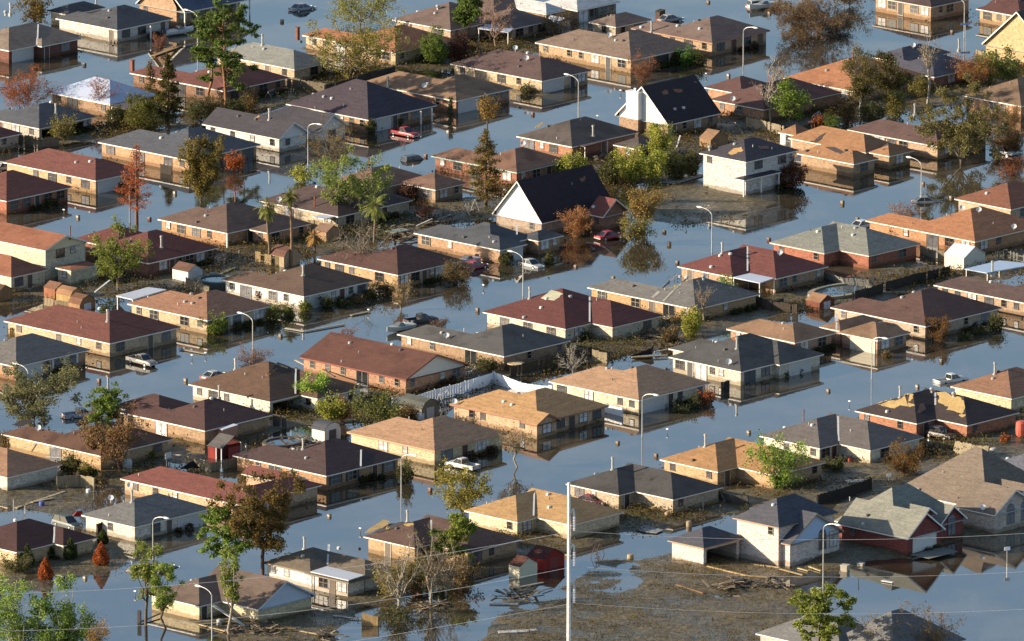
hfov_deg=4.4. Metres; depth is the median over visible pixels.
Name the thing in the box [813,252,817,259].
window
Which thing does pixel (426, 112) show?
window
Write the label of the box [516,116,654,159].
house
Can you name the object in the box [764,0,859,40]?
bare bush
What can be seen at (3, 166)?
car
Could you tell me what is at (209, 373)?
car
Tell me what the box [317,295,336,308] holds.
bush
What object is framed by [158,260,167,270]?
window
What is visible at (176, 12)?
house
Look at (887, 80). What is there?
tree
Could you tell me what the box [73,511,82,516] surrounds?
kayak
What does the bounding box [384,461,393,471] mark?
window
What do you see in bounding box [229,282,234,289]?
window
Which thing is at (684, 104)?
cottage
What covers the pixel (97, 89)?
bare tree
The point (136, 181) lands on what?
tree
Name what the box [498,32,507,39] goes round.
sliding door
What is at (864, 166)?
window
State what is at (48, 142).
board fence
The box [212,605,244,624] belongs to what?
plank
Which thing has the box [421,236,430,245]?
window
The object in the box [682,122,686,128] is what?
window
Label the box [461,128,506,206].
cypress tree
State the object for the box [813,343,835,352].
shrub row
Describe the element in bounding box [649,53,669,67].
garage door
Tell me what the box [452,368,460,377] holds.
window
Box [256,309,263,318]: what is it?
window
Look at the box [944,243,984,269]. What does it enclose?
garden shed
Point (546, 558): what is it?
garden shed
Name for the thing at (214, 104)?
bush
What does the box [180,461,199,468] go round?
tarp
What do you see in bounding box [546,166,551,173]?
door
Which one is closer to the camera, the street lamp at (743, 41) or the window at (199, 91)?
the window at (199, 91)
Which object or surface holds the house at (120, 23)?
on the ground at (690, 197)
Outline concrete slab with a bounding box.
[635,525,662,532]
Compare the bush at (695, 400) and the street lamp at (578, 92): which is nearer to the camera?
the bush at (695, 400)
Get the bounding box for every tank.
[122,458,131,468]
[417,413,423,419]
[627,554,633,558]
[686,520,691,526]
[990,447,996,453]
[1015,420,1023,436]
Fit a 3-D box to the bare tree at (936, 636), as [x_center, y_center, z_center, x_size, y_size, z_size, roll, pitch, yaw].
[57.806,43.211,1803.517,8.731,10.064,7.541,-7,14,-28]
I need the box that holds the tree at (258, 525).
[204,468,306,574]
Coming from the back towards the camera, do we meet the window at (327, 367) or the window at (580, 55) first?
the window at (580, 55)
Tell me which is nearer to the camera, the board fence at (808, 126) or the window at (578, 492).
the window at (578, 492)
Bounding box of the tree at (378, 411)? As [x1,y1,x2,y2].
[346,386,403,425]
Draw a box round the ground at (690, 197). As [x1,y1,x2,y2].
[0,13,1023,640]
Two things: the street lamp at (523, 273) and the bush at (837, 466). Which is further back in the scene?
the street lamp at (523, 273)
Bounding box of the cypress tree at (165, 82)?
[150,52,185,129]
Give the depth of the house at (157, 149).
2123.49 m
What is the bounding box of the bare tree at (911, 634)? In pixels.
[858,599,932,640]
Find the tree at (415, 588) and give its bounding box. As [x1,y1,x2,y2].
[395,554,442,594]
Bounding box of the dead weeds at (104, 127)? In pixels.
[0,9,1023,640]
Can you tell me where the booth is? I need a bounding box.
[655,9,664,19]
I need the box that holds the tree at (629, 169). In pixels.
[609,143,653,182]
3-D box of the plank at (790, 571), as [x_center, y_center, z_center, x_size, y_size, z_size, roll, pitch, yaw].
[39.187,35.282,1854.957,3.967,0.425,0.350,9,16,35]
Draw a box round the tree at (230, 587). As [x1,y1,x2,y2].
[217,546,243,633]
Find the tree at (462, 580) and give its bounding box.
[444,550,484,585]
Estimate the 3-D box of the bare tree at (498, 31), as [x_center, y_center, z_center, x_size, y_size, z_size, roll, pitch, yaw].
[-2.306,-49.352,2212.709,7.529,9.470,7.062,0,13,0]
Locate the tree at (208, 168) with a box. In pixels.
[176,133,226,202]
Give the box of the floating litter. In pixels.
[3,13,1022,605]
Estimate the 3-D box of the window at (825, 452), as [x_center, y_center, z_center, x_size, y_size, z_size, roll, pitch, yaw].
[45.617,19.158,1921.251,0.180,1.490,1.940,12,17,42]
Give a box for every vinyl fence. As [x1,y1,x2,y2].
[391,371,552,405]
[603,403,622,416]
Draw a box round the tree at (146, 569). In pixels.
[129,538,163,624]
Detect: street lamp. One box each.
[152,517,168,558]
[195,585,212,640]
[237,312,252,354]
[307,123,320,164]
[401,454,416,497]
[507,250,523,295]
[564,73,578,117]
[641,394,658,436]
[696,206,711,251]
[743,27,757,65]
[822,524,840,587]
[871,337,887,378]
[906,156,921,196]
[962,0,964,37]
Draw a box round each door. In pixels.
[12,47,33,62]
[18,362,41,379]
[27,274,32,288]
[34,195,39,207]
[44,46,49,58]
[45,360,50,373]
[49,446,61,460]
[67,97,77,110]
[84,302,90,309]
[97,177,119,193]
[108,30,113,41]
[133,151,144,163]
[147,335,152,348]
[155,421,166,435]
[160,21,165,33]
[166,519,171,533]
[169,259,174,271]
[175,84,184,95]
[178,512,202,529]
[190,11,195,21]
[192,270,198,279]
[201,606,206,619]
[219,154,223,166]
[228,150,238,162]
[228,445,239,458]
[240,285,251,298]
[243,147,253,160]
[247,230,252,241]
[268,464,280,470]
[305,292,328,307]
[329,429,335,438]
[329,580,335,594]
[339,288,344,299]
[356,370,367,385]
[370,116,390,130]
[372,465,377,477]
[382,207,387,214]
[385,543,390,557]
[392,115,397,127]
[420,547,425,559]
[422,270,426,282]
[427,406,433,418]
[436,263,457,279]
[441,448,452,463]
[458,97,478,113]
[462,444,467,457]
[465,350,476,363]
[475,70,485,79]
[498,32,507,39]
[500,246,522,261]
[523,139,534,149]
[543,78,563,93]
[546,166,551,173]
[549,556,558,568]
[569,415,574,429]
[570,75,574,86]
[578,9,588,22]
[589,7,598,20]
[601,142,605,152]
[605,57,610,69]
[624,494,629,507]
[641,395,664,413]
[648,301,654,312]
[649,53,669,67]
[663,304,674,317]
[668,393,673,406]
[671,124,676,136]
[687,269,692,280]
[687,362,692,375]
[695,364,706,378]
[724,470,729,484]
[731,39,736,51]
[744,369,755,384]
[758,33,762,45]
[788,359,810,375]
[824,301,829,308]
[831,445,836,459]
[850,336,874,353]
[897,2,903,15]
[912,532,935,552]
[923,422,928,435]
[926,234,937,247]
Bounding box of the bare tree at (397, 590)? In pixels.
[362,526,428,611]
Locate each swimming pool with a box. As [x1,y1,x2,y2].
[197,274,232,288]
[262,436,301,448]
[808,282,872,298]
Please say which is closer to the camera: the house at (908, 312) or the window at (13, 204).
the house at (908, 312)
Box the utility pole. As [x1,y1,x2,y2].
[567,482,575,640]
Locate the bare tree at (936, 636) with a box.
[906,601,966,640]
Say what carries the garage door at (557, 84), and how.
in the house at (513, 69)
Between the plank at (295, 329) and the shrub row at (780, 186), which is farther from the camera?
the shrub row at (780, 186)
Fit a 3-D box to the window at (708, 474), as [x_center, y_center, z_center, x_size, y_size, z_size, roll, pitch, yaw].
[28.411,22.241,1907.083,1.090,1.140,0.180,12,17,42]
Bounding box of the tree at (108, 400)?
[81,380,129,446]
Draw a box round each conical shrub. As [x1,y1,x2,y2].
[19,543,35,566]
[37,557,53,579]
[47,545,54,557]
[63,537,77,559]
[92,541,110,565]
[96,529,108,543]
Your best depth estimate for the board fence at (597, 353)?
1984.31 m
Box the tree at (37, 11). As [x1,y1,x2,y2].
[11,0,53,23]
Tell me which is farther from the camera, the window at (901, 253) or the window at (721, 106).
the window at (721, 106)
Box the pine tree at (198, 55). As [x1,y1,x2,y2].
[188,10,234,103]
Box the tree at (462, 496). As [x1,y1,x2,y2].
[432,456,493,514]
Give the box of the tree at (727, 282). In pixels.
[716,273,737,285]
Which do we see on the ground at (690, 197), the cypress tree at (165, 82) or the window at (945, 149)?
the cypress tree at (165, 82)
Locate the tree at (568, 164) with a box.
[551,149,576,171]
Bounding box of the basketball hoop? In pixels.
[165,452,170,466]
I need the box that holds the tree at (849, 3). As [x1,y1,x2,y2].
[820,0,875,8]
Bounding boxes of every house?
[0,2,81,63]
[0,101,95,140]
[0,127,21,150]
[0,170,71,214]
[0,221,96,291]
[0,333,89,380]
[0,447,61,489]
[0,518,96,565]
[1,419,172,469]
[3,148,142,193]
[4,304,180,356]
[47,0,172,42]
[50,77,155,118]
[77,226,218,276]
[81,482,206,541]
[98,127,260,172]
[116,287,271,333]
[116,385,272,444]
[120,465,321,516]
[129,59,288,103]
[136,0,249,26]
[148,565,315,622]
[158,192,310,247]
[188,358,364,413]
[202,105,347,151]
[218,26,332,81]
[221,263,372,308]
[233,438,401,489]
[259,181,412,228]
[264,536,396,596]
[286,79,436,132]
[299,332,469,393]
[302,17,451,64]
[317,244,462,287]
[339,158,466,202]
[347,415,506,465]
[357,510,520,566]
[367,70,512,113]
[392,0,551,44]
[397,323,570,369]
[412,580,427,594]
[413,222,563,263]
[431,141,565,184]
[450,45,591,93]
[450,387,608,438]
[464,483,623,538]
[483,286,662,342]
[515,0,619,22]
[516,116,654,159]
[535,29,695,72]
[549,364,710,414]
[566,456,722,512]
[587,274,759,318]
[589,12,651,34]
[631,15,769,55]
[660,433,825,488]
[667,493,843,566]
[668,333,823,385]
[677,242,827,296]
[699,137,798,196]
[704,73,841,120]
[726,313,910,353]
[755,609,965,640]
[759,409,923,462]
[769,221,920,268]
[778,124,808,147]
[783,51,920,103]
[788,126,913,176]
[830,288,1001,339]
[834,483,967,555]
[847,103,985,159]
[855,385,1019,437]
[865,205,1023,252]
[872,38,978,88]
[876,0,968,20]
[906,447,1023,533]
[933,260,1023,316]
[950,362,1023,410]
[954,181,1023,217]
[962,77,1023,118]
[976,0,1023,25]
[982,10,1023,64]
[1005,454,1023,469]
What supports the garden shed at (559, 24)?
on the ground at (690, 197)
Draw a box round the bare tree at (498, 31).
[476,0,519,47]
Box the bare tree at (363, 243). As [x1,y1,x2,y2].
[327,216,394,258]
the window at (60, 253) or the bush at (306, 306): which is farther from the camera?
the window at (60, 253)
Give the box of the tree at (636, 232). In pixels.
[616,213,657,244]
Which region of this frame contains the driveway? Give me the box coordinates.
[911,547,957,558]
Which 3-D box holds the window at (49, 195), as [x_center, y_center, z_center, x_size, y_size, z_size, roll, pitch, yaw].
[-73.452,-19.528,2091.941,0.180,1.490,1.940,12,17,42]
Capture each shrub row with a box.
[30,197,59,209]
[54,362,74,373]
[61,124,94,136]
[117,182,134,189]
[147,29,167,36]
[174,523,194,532]
[186,257,212,266]
[234,318,264,328]
[259,89,287,97]
[312,71,326,78]
[336,292,358,303]
[359,472,386,482]
[377,211,399,221]
[423,274,444,283]
[437,375,456,387]
[467,444,498,457]
[656,57,679,68]
[675,395,694,406]
[730,303,758,314]
[737,41,759,51]
[775,180,788,189]
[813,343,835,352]
[923,544,941,550]
[961,322,994,332]
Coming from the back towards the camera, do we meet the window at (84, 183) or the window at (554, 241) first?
the window at (84, 183)
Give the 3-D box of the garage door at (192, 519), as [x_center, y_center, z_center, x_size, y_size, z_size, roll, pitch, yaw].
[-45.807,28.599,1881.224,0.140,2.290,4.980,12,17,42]
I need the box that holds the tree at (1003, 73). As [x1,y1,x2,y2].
[972,44,1023,84]
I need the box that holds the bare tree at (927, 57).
[916,31,943,103]
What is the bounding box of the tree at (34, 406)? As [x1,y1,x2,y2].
[0,352,82,423]
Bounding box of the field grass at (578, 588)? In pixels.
[2,511,1017,640]
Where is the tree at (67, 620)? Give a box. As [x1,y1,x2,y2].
[34,571,97,640]
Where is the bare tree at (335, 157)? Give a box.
[296,114,360,174]
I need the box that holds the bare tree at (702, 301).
[692,277,716,321]
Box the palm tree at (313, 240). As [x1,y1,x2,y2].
[305,229,322,251]
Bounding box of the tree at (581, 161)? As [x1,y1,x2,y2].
[570,148,588,167]
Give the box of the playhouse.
[805,292,834,309]
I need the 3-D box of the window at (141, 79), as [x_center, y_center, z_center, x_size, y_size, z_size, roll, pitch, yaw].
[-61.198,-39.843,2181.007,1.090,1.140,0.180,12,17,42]
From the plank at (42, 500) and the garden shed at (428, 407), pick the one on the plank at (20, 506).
the plank at (42, 500)
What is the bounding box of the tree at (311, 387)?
[292,369,332,400]
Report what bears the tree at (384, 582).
on the ground at (690, 197)
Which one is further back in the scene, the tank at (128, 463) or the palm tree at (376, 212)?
the palm tree at (376, 212)
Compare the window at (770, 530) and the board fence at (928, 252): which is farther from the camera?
the board fence at (928, 252)
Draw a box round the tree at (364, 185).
[309,143,397,212]
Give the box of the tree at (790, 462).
[742,429,811,488]
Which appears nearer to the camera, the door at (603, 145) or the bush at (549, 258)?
the bush at (549, 258)
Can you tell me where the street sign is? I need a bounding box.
[961,23,969,37]
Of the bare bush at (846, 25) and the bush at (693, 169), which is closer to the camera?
the bush at (693, 169)
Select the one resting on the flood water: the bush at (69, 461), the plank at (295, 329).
the plank at (295, 329)
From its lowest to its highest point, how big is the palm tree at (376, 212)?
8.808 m
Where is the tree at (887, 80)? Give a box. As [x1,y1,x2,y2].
[868,48,914,100]
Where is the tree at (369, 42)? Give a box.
[306,4,416,80]
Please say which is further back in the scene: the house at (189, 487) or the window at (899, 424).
the window at (899, 424)
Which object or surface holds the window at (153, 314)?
in the house at (184, 311)
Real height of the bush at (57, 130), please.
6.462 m
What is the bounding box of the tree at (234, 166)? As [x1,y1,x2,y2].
[221,149,244,172]
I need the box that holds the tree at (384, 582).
[372,564,411,597]
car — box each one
[0,161,6,171]
[51,513,82,528]
[154,562,179,567]
[200,370,224,378]
[288,3,316,11]
[400,154,422,161]
[461,260,488,270]
[517,258,544,268]
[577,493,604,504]
[594,230,622,240]
[656,14,683,21]
[745,0,760,7]
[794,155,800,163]
[852,219,869,227]
[911,195,941,202]
[923,424,955,439]
[972,320,988,327]
[989,146,1017,155]
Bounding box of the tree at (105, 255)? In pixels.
[88,213,154,290]
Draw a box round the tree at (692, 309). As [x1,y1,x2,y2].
[679,305,703,328]
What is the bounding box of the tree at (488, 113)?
[475,93,501,132]
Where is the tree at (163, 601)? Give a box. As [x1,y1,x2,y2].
[147,561,185,628]
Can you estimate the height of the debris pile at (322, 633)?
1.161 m
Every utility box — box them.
[840,563,849,571]
[857,562,864,565]
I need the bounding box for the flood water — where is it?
[0,0,1023,640]
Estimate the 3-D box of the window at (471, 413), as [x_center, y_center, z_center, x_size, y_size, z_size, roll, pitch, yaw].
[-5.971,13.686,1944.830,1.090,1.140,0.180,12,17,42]
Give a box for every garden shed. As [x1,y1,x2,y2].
[0,284,12,301]
[43,280,66,297]
[56,285,83,302]
[68,293,95,309]
[172,261,202,281]
[207,433,246,459]
[216,424,237,440]
[271,244,300,266]
[311,419,341,440]
[315,223,340,241]
[399,393,438,418]
[508,555,537,578]
[526,544,564,570]
[548,16,570,34]
[699,129,727,147]
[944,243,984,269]
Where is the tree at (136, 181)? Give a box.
[114,144,154,224]
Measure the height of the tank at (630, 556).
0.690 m
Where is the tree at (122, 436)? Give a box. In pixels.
[82,400,150,470]
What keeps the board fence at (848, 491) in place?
on the ground at (690, 197)
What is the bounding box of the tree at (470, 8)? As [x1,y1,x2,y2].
[450,0,484,39]
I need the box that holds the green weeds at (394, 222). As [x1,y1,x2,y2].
[0,14,1022,640]
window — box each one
[2,138,6,144]
[10,200,17,209]
[11,124,19,131]
[14,276,22,286]
[16,325,20,332]
[22,197,31,206]
[29,128,33,134]
[33,169,37,176]
[43,192,52,202]
[48,172,56,181]
[54,357,62,367]
[56,95,60,101]
[56,190,64,198]
[56,248,64,258]
[56,333,60,340]
[61,42,69,51]
[62,270,66,277]
[66,176,70,183]
[67,354,76,363]
[70,245,75,253]
[76,338,80,344]
[81,179,88,188]
[83,119,87,126]
[95,342,100,349]
[101,104,105,110]
[106,145,114,154]
[107,522,112,530]
[116,341,124,351]
[122,29,130,37]
[132,483,137,490]
[136,307,140,313]
[138,25,145,34]
[139,76,143,82]
[149,309,158,319]
[151,522,160,533]
[152,487,157,493]
[153,443,162,452]
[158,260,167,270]
[162,331,170,340]
[164,156,171,165]
[165,222,170,228]
[172,491,177,497]
[176,224,184,233]
[179,12,187,18]
[179,316,188,326]
[185,254,193,263]
[191,227,200,236]
[196,87,203,96]
[196,252,204,261]
[197,387,201,394]
[199,9,206,14]
[206,230,211,237]
[207,250,212,257]
[208,390,217,398]
[224,393,228,400]
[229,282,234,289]
[230,90,238,98]
[233,314,240,324]
[250,135,254,141]
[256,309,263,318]
[258,232,262,239]
[259,83,267,92]
[268,290,277,300]
[269,565,275,573]
[271,232,279,241]
[281,68,286,75]
[283,293,287,300]
[283,569,289,576]
[285,138,290,145]
[285,207,292,216]
[299,226,303,233]
[305,398,310,405]
[309,361,314,368]
[310,66,318,75]
[318,577,328,588]
[325,364,329,371]
[328,129,335,138]
[331,290,335,297]
[331,474,340,484]
[335,264,343,271]
[336,582,346,592]
[340,367,345,374]
[346,214,354,223]
[348,286,352,293]
[348,470,357,480]
[349,117,353,124]
[349,266,353,273]
[357,283,365,293]
[375,272,383,281]
[378,440,387,450]
[379,375,383,382]
[382,52,390,60]
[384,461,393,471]
[394,378,399,386]
[400,113,408,121]
[400,274,408,284]
[402,446,407,453]
[406,337,411,344]
[410,379,415,386]
[411,110,418,119]
[411,271,419,281]
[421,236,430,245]
[422,108,430,117]
[422,188,430,198]
[429,342,434,349]
[430,268,434,275]
[435,98,439,104]
[439,188,447,198]
[440,159,444,165]
[440,372,444,379]
[446,241,451,248]
[452,161,461,170]
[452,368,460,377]
[454,186,458,193]
[460,67,464,73]
[468,410,474,417]
[472,550,482,561]
[477,440,486,450]
[480,412,484,419]
[489,547,494,555]
[490,93,497,102]
[497,74,505,82]
[499,317,508,325]
[502,172,510,180]
[506,521,511,529]
[516,28,523,36]
[516,77,520,84]
[519,421,524,428]
[522,520,531,531]
[523,322,531,328]
[527,351,531,358]
[529,222,533,229]
[532,168,540,176]
[538,23,545,32]
[539,142,543,148]
[541,240,548,249]
[542,423,550,433]
[543,45,547,51]
[546,326,555,335]
[549,144,557,153]
[552,238,557,245]
[556,418,565,428]
[557,344,562,351]
[557,384,565,392]
[566,50,571,56]
[574,326,582,336]
[574,487,583,496]
[577,73,585,82]
[578,52,582,58]
[579,412,587,422]
[584,390,593,400]
[591,54,598,63]
[592,409,601,419]
[594,217,598,223]
[597,291,606,298]
[600,5,607,14]
[617,59,625,68]
[617,397,622,404]
[628,400,633,407]
[631,297,639,307]
[642,149,650,156]
[643,319,651,329]
[670,463,674,470]
[675,359,684,369]
[678,391,682,397]
[678,498,683,506]
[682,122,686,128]
[693,119,701,128]
[706,471,711,478]
[707,156,711,162]
[708,116,712,122]
[709,367,714,374]
[717,42,724,50]
[718,369,723,376]
[719,102,724,109]
[723,303,728,310]
[734,105,742,114]
[744,36,751,44]
[754,159,762,169]
[761,366,769,376]
[767,527,772,534]
[778,154,786,163]
[779,277,787,287]
[783,442,788,449]
[785,135,790,146]
[792,275,796,282]
[800,341,808,348]
[810,448,815,455]
[812,466,817,473]
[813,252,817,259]
[816,269,820,276]
[818,337,825,346]
[818,529,826,550]
[821,447,829,457]
[829,526,837,547]
[840,311,845,318]
[841,90,849,99]
[849,528,854,535]
[860,162,867,171]
[864,414,868,420]
[872,255,877,262]
[877,0,885,7]
[880,447,888,457]
[881,339,889,349]
[887,1,895,9]
[887,138,895,143]
[895,336,902,345]
[896,154,903,163]
[897,421,902,428]
[898,248,906,258]
[899,141,907,147]
[903,229,908,236]
[909,5,917,13]
[913,325,918,332]
[920,6,928,15]
[944,147,951,153]
[944,237,953,246]
[946,3,953,12]
[947,74,955,82]
[948,515,955,535]
[961,240,969,244]
[964,317,968,324]
[967,293,976,299]
[973,424,977,431]
[980,240,987,249]
[981,312,989,321]
[983,11,991,20]
[984,296,993,304]
[989,101,997,110]
[996,13,1000,20]
[1001,300,1005,306]
[1006,504,1014,524]
[1013,302,1018,309]
[1020,208,1023,216]
[1021,501,1023,520]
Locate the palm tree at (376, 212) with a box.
[362,194,387,242]
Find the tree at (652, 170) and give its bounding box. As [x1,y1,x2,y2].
[636,148,670,182]
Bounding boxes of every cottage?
[492,164,610,232]
[615,75,720,136]
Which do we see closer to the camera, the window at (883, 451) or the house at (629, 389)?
the window at (883, 451)
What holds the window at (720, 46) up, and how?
in the house at (715, 35)
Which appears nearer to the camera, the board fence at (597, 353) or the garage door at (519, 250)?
the board fence at (597, 353)
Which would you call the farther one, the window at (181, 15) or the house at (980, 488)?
the window at (181, 15)
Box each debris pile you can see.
[207,618,276,634]
[249,621,289,634]
[270,433,320,448]
[305,628,349,640]
[357,222,419,242]
[360,391,402,399]
[396,595,469,615]
[401,214,456,228]
[491,586,552,598]
[587,152,610,160]
[636,328,669,340]
[653,335,687,348]
[695,574,756,589]
[744,574,794,589]
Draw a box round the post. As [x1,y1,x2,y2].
[129,186,130,222]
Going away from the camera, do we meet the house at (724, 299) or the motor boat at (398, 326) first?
the motor boat at (398, 326)
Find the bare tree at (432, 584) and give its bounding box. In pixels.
[410,521,450,605]
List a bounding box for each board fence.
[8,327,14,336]
[19,135,58,146]
[43,297,68,305]
[56,475,94,488]
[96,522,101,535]
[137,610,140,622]
[160,164,171,174]
[186,277,209,292]
[186,454,236,471]
[255,251,278,265]
[273,414,285,427]
[287,77,325,91]
[311,219,338,229]
[324,66,394,89]
[362,613,378,626]
[509,346,591,377]
[592,349,607,362]
[718,491,749,503]
[721,380,729,390]
[746,117,784,133]
[756,297,797,313]
[757,296,783,310]
[785,120,822,129]
[817,478,871,503]
[824,272,869,285]
[852,266,949,299]
[920,245,945,259]
[923,441,939,453]
[953,441,989,453]
[995,249,1023,262]
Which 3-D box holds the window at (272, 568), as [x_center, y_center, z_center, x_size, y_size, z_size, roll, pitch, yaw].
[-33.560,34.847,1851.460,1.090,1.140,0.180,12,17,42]
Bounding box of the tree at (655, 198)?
[622,186,670,228]
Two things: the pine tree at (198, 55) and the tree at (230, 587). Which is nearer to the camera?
the tree at (230, 587)
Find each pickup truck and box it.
[60,407,95,418]
[126,353,157,366]
[388,126,419,137]
[403,312,438,323]
[444,457,480,470]
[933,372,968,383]
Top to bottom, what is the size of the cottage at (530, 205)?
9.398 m
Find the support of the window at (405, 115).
in the house at (359, 102)
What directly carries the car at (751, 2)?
on the ground at (690, 197)
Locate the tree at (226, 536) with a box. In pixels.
[194,501,257,566]
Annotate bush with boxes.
[0,62,63,107]
[0,429,8,447]
[0,551,36,571]
[47,113,78,143]
[54,448,84,474]
[77,459,95,475]
[83,617,110,640]
[88,465,98,476]
[103,104,126,123]
[123,90,167,130]
[149,446,156,457]
[151,30,167,47]
[181,95,212,121]
[199,309,230,334]
[200,94,224,116]
[222,93,247,111]
[235,341,273,363]
[239,84,258,111]
[253,287,261,299]
[264,301,281,320]
[280,302,298,316]
[284,163,313,182]
[297,297,314,311]
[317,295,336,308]
[331,394,351,422]
[336,296,352,306]
[339,325,358,336]
[351,293,367,303]
[361,282,377,298]
[364,115,377,133]
[374,279,395,295]
[395,179,417,200]
[395,456,415,482]
[396,118,405,125]
[397,401,416,418]
[413,198,437,218]
[417,23,448,62]
[429,316,449,327]
[435,257,474,285]
[446,30,470,60]
[474,355,503,371]
[496,247,516,264]
[518,80,534,93]
[537,5,583,36]
[542,247,555,263]
[555,205,598,237]
[578,327,591,338]
[597,153,619,183]
[625,48,660,82]
[656,320,682,342]
[663,144,689,180]
[670,51,682,63]
[670,400,689,412]
[673,39,698,65]
[678,309,704,336]
[680,148,701,176]
[686,394,701,408]
[691,49,710,65]
[692,386,715,404]
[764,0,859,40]
[777,153,811,187]
[781,0,808,24]
[808,113,826,126]
[817,10,857,35]
[821,454,847,471]
[822,114,841,127]
[838,96,856,122]
[856,96,887,122]
[880,436,928,477]
[881,348,892,358]
[882,88,909,116]
[905,72,934,96]
[924,314,953,341]
[946,49,999,86]
[954,328,973,339]
[970,324,993,334]
[981,124,1021,153]
[988,311,1009,331]
[993,154,1023,176]
[997,99,1022,127]
[999,432,1014,441]
[1001,129,1023,151]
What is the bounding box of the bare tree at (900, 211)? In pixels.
[887,198,924,216]
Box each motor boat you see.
[162,25,193,35]
[387,320,416,331]
[458,254,480,264]
[749,0,780,8]
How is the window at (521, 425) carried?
in the house at (544, 412)
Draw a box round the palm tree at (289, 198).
[278,189,300,266]
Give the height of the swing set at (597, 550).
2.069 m
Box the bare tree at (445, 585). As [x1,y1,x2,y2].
[419,535,469,596]
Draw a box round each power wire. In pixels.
[13,531,571,593]
[23,566,573,630]
[357,603,572,640]
[574,566,1012,576]
[578,603,1021,613]
[579,531,1023,539]
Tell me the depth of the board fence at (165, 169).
2115.48 m
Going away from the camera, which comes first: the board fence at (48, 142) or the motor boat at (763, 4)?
the board fence at (48, 142)
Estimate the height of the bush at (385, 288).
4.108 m
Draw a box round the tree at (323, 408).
[310,389,348,422]
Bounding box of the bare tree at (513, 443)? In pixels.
[496,422,537,466]
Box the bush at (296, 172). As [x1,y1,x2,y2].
[284,163,313,182]
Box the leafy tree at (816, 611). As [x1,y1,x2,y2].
[787,581,858,640]
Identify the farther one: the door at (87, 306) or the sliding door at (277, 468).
the door at (87, 306)
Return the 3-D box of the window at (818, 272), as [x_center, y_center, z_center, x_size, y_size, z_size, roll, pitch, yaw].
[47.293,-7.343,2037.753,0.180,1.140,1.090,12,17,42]
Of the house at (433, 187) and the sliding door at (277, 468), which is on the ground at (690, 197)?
the house at (433, 187)
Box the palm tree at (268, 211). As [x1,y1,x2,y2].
[254,198,282,254]
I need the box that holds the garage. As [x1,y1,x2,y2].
[586,196,629,230]
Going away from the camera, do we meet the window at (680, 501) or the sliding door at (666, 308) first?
the window at (680, 501)
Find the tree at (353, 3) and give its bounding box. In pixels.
[328,0,403,27]
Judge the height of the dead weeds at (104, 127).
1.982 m
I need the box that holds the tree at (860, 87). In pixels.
[839,42,879,115]
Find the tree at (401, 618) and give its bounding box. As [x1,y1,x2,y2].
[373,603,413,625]
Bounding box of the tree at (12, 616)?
[0,570,53,640]
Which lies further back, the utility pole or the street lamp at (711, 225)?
the street lamp at (711, 225)
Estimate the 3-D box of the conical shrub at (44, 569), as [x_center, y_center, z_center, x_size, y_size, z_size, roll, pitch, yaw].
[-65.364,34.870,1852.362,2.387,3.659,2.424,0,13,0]
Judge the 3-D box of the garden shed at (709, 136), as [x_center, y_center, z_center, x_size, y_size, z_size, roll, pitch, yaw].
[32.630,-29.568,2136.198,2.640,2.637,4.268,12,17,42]
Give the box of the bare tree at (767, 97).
[750,57,781,121]
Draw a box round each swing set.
[437,389,451,406]
[461,199,478,215]
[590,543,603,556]
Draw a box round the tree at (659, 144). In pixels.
[644,119,678,158]
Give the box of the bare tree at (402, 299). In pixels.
[389,275,417,309]
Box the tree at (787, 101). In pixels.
[768,75,814,124]
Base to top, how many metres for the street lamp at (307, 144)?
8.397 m
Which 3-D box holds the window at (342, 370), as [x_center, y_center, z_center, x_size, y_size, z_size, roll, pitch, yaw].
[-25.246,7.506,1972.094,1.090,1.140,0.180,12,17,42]
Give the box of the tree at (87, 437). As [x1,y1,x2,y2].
[72,408,106,449]
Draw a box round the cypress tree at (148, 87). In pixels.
[143,59,157,100]
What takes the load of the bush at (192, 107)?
on the ground at (690, 197)
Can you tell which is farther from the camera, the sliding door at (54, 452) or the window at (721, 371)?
the window at (721, 371)
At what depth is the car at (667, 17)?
2234.29 m
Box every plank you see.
[15,491,65,508]
[32,498,52,502]
[94,280,110,292]
[138,613,160,622]
[151,45,183,55]
[179,348,206,353]
[199,624,226,631]
[202,619,248,624]
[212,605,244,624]
[220,267,235,273]
[284,327,304,331]
[296,630,327,635]
[305,324,344,331]
[333,615,361,619]
[350,311,370,315]
[385,228,408,233]
[489,602,517,604]
[498,629,528,633]
[511,582,543,588]
[631,354,667,357]
[663,173,702,183]
[676,584,703,593]
[707,566,745,575]
[751,563,779,567]
[779,568,802,574]
[845,479,863,482]
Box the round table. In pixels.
[507,361,523,365]
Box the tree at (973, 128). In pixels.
[904,72,1010,163]
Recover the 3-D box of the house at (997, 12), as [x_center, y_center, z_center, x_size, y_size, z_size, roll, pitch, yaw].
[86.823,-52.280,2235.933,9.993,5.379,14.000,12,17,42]
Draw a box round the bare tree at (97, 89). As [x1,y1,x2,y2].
[87,75,123,104]
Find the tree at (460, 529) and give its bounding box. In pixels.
[427,512,480,565]
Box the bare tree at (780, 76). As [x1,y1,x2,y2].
[769,59,784,80]
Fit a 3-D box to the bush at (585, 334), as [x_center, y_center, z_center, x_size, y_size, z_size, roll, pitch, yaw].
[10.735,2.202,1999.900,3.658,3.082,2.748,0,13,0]
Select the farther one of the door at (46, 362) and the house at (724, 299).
the house at (724, 299)
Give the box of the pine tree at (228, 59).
[190,0,261,104]
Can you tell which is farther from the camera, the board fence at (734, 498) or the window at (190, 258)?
the window at (190, 258)
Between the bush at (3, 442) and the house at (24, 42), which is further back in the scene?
the house at (24, 42)
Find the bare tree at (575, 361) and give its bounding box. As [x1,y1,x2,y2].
[556,338,589,373]
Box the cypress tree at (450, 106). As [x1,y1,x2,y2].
[446,96,453,117]

